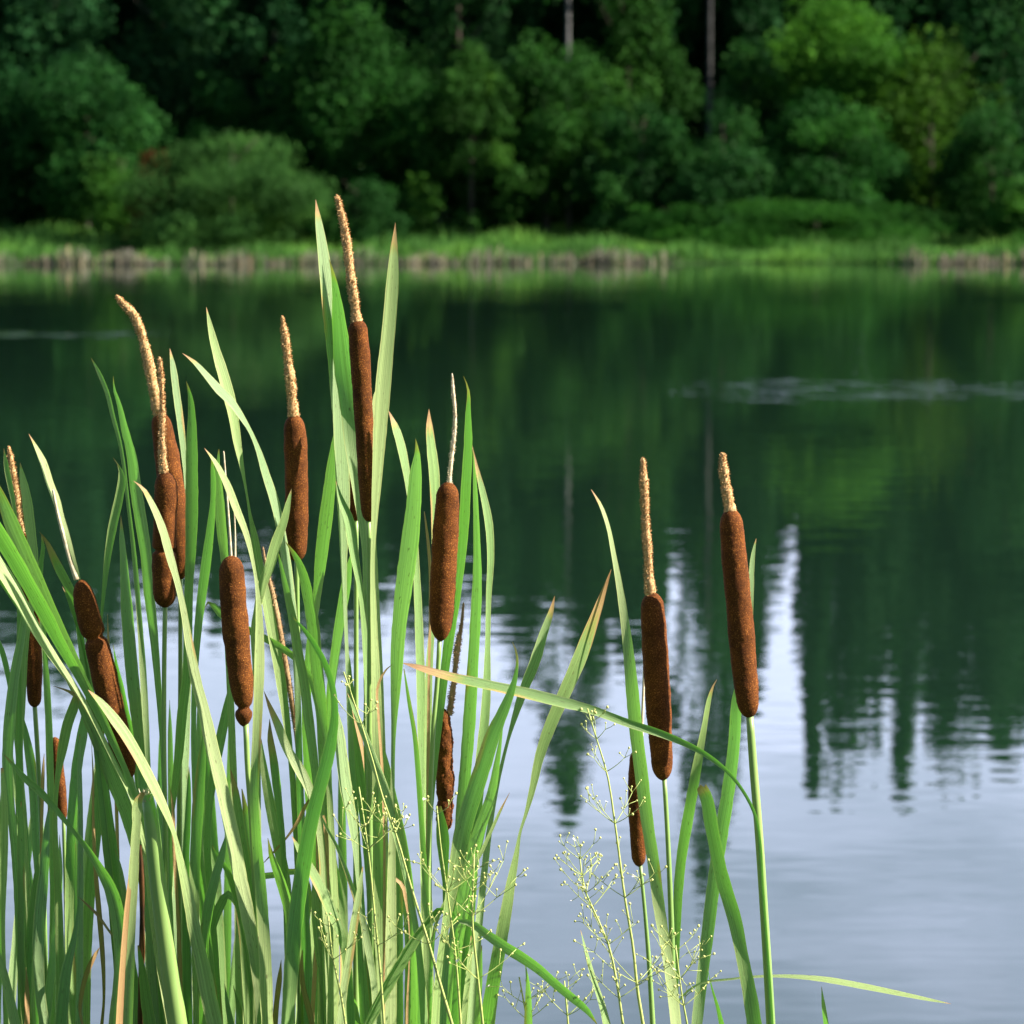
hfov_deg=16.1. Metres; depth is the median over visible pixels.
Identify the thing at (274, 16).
broadleaf tree
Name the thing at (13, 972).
cattail shoot
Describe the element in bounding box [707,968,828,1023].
cattail shoot
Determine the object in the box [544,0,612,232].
birch tree
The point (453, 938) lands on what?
water plantain
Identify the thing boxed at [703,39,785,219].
broadleaf tree
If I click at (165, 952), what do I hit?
broken stalk
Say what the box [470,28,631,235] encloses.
broadleaf tree
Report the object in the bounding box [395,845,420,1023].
cattail shoot
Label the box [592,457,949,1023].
cattail plant
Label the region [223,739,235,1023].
cattail shoot
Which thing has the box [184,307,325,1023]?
cattail plant
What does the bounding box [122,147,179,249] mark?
shrub
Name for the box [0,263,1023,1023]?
lake water
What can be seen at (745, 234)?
weeds
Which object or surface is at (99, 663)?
cattail plant
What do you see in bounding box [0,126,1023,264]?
ground
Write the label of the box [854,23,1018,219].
broadleaf tree
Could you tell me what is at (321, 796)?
cattail shoot
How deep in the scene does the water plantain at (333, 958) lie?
3.85 m
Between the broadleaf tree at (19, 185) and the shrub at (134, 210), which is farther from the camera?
the broadleaf tree at (19, 185)
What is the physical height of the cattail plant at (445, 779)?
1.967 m
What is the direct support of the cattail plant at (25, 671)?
in the lake water
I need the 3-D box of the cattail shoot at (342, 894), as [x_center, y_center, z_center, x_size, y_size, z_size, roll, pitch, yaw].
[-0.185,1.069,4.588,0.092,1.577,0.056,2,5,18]
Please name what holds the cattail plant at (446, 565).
in the lake water
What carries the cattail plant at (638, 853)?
on the lake water
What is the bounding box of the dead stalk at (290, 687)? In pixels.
[262,547,294,739]
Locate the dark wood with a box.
[0,0,1023,230]
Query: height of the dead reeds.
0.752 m
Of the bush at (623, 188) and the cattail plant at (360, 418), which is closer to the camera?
the cattail plant at (360, 418)
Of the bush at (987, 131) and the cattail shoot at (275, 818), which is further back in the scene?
the bush at (987, 131)
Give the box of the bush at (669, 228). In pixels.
[607,201,722,246]
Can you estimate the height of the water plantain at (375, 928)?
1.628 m
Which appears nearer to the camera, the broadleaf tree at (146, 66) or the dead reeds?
the dead reeds
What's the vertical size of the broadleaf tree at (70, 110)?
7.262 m
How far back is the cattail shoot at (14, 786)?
4.58 m
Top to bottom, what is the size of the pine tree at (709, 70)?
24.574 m
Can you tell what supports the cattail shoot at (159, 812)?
in the lake water
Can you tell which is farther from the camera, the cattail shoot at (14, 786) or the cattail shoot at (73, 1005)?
the cattail shoot at (14, 786)
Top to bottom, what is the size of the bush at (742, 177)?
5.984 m
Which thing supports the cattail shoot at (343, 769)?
in the lake water
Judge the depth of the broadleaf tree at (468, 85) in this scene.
129.57 m
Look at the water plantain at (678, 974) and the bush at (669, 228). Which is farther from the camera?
the bush at (669, 228)
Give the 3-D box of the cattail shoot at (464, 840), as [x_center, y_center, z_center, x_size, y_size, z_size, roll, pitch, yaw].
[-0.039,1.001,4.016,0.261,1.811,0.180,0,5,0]
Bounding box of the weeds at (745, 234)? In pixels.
[662,196,962,251]
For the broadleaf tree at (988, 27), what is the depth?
135.51 m
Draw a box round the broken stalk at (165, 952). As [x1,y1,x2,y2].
[115,788,186,1023]
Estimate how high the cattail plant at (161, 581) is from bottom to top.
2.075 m
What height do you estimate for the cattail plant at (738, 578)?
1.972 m
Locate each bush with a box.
[64,151,171,240]
[110,128,338,252]
[289,175,418,245]
[562,94,716,241]
[607,201,722,246]
[650,99,794,242]
[739,88,916,235]
[917,99,1023,242]
[983,169,1023,245]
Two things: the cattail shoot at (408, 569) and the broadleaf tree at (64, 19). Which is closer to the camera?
the cattail shoot at (408, 569)
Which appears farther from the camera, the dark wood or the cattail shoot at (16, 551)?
the dark wood
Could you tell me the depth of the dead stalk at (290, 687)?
4.15 m
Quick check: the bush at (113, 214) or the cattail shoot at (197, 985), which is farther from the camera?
the bush at (113, 214)
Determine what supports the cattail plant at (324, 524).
in the lake water
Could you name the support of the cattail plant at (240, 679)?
in the lake water
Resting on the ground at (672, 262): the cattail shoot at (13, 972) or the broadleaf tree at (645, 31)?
the broadleaf tree at (645, 31)
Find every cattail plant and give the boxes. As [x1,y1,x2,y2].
[0,446,54,1023]
[4,536,123,1023]
[29,434,159,1023]
[91,294,197,972]
[97,357,260,1023]
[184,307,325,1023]
[191,448,272,1023]
[302,436,366,1010]
[315,194,398,1023]
[403,452,774,1023]
[404,373,471,1009]
[436,446,493,1023]
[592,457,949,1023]
[628,674,716,1023]
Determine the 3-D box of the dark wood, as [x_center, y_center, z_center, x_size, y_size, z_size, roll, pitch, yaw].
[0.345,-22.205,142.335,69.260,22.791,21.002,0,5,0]
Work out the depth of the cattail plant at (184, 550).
4.17 m
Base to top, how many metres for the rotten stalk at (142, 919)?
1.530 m
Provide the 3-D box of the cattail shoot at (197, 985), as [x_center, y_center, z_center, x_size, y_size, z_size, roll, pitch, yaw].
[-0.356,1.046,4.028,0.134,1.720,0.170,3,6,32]
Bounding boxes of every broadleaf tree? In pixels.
[0,0,122,160]
[0,45,180,230]
[0,65,66,229]
[103,0,253,170]
[166,68,294,203]
[225,0,312,167]
[255,0,452,218]
[379,0,547,224]
[388,38,547,239]
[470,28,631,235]
[564,0,705,226]
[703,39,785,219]
[756,0,927,165]
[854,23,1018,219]
[916,0,1023,220]
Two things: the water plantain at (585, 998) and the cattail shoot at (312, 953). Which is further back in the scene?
the cattail shoot at (312, 953)
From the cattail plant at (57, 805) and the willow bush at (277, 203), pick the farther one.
the willow bush at (277, 203)
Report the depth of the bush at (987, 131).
128.81 m
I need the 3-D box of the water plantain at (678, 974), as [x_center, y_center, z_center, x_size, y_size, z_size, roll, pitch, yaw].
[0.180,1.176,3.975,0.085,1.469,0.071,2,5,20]
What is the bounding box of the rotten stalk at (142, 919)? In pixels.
[137,844,144,1023]
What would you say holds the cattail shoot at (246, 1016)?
in the lake water
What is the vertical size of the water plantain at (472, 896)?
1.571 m
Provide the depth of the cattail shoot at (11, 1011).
4.07 m
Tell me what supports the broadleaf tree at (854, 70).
on the ground at (672, 262)
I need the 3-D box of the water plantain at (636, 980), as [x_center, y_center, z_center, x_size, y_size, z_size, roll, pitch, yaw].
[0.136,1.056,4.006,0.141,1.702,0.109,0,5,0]
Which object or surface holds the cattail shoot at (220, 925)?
in the lake water
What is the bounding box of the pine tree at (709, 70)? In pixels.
[706,0,711,149]
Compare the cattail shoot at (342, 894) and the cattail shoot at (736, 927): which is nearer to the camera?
the cattail shoot at (736, 927)
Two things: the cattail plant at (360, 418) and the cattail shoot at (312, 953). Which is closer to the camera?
the cattail plant at (360, 418)
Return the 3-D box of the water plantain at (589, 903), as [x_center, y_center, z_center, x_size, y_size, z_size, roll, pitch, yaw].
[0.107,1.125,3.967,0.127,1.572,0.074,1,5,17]
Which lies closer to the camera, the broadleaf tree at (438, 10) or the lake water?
the lake water
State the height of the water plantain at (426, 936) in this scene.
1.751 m
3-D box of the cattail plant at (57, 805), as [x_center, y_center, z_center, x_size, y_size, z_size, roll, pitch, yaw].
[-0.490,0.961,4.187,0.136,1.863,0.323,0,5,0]
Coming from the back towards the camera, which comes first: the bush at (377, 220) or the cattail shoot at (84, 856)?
the bush at (377, 220)
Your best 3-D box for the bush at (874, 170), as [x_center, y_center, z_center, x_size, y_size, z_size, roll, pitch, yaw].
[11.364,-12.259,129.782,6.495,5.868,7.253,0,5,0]
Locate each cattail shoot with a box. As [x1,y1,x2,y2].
[0,486,166,1023]
[0,768,62,1023]
[0,795,31,1023]
[13,758,77,957]
[54,717,112,1023]
[74,765,95,962]
[88,690,225,1023]
[156,737,161,843]
[168,700,227,1023]
[205,543,338,1023]
[210,799,318,1023]
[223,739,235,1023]
[241,489,354,1023]
[295,912,317,1023]
[299,712,380,1023]
[336,778,352,1022]
[347,412,433,1023]
[364,596,596,1023]
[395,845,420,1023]
[480,571,610,1023]
[697,784,761,1023]
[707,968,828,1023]
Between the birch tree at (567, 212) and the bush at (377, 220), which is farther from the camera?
the birch tree at (567, 212)
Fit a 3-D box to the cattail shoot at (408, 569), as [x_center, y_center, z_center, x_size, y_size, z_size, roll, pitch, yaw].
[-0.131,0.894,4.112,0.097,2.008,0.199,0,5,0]
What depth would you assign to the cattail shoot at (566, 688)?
4.00 m
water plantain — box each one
[310,910,363,1023]
[332,787,408,1023]
[333,672,470,1023]
[405,840,527,1023]
[406,792,498,1023]
[486,971,569,1016]
[525,964,604,1023]
[553,828,673,1023]
[573,706,702,1023]
[636,924,721,1023]
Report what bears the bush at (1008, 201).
on the ground at (672, 262)
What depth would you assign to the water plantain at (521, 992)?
4.01 m
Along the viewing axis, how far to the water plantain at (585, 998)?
4.01 m
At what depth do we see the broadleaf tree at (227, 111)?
133.84 m
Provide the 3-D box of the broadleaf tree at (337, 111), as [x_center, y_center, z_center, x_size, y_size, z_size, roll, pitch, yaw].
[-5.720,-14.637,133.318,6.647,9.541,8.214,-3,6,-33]
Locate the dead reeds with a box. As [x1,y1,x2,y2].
[0,244,1023,264]

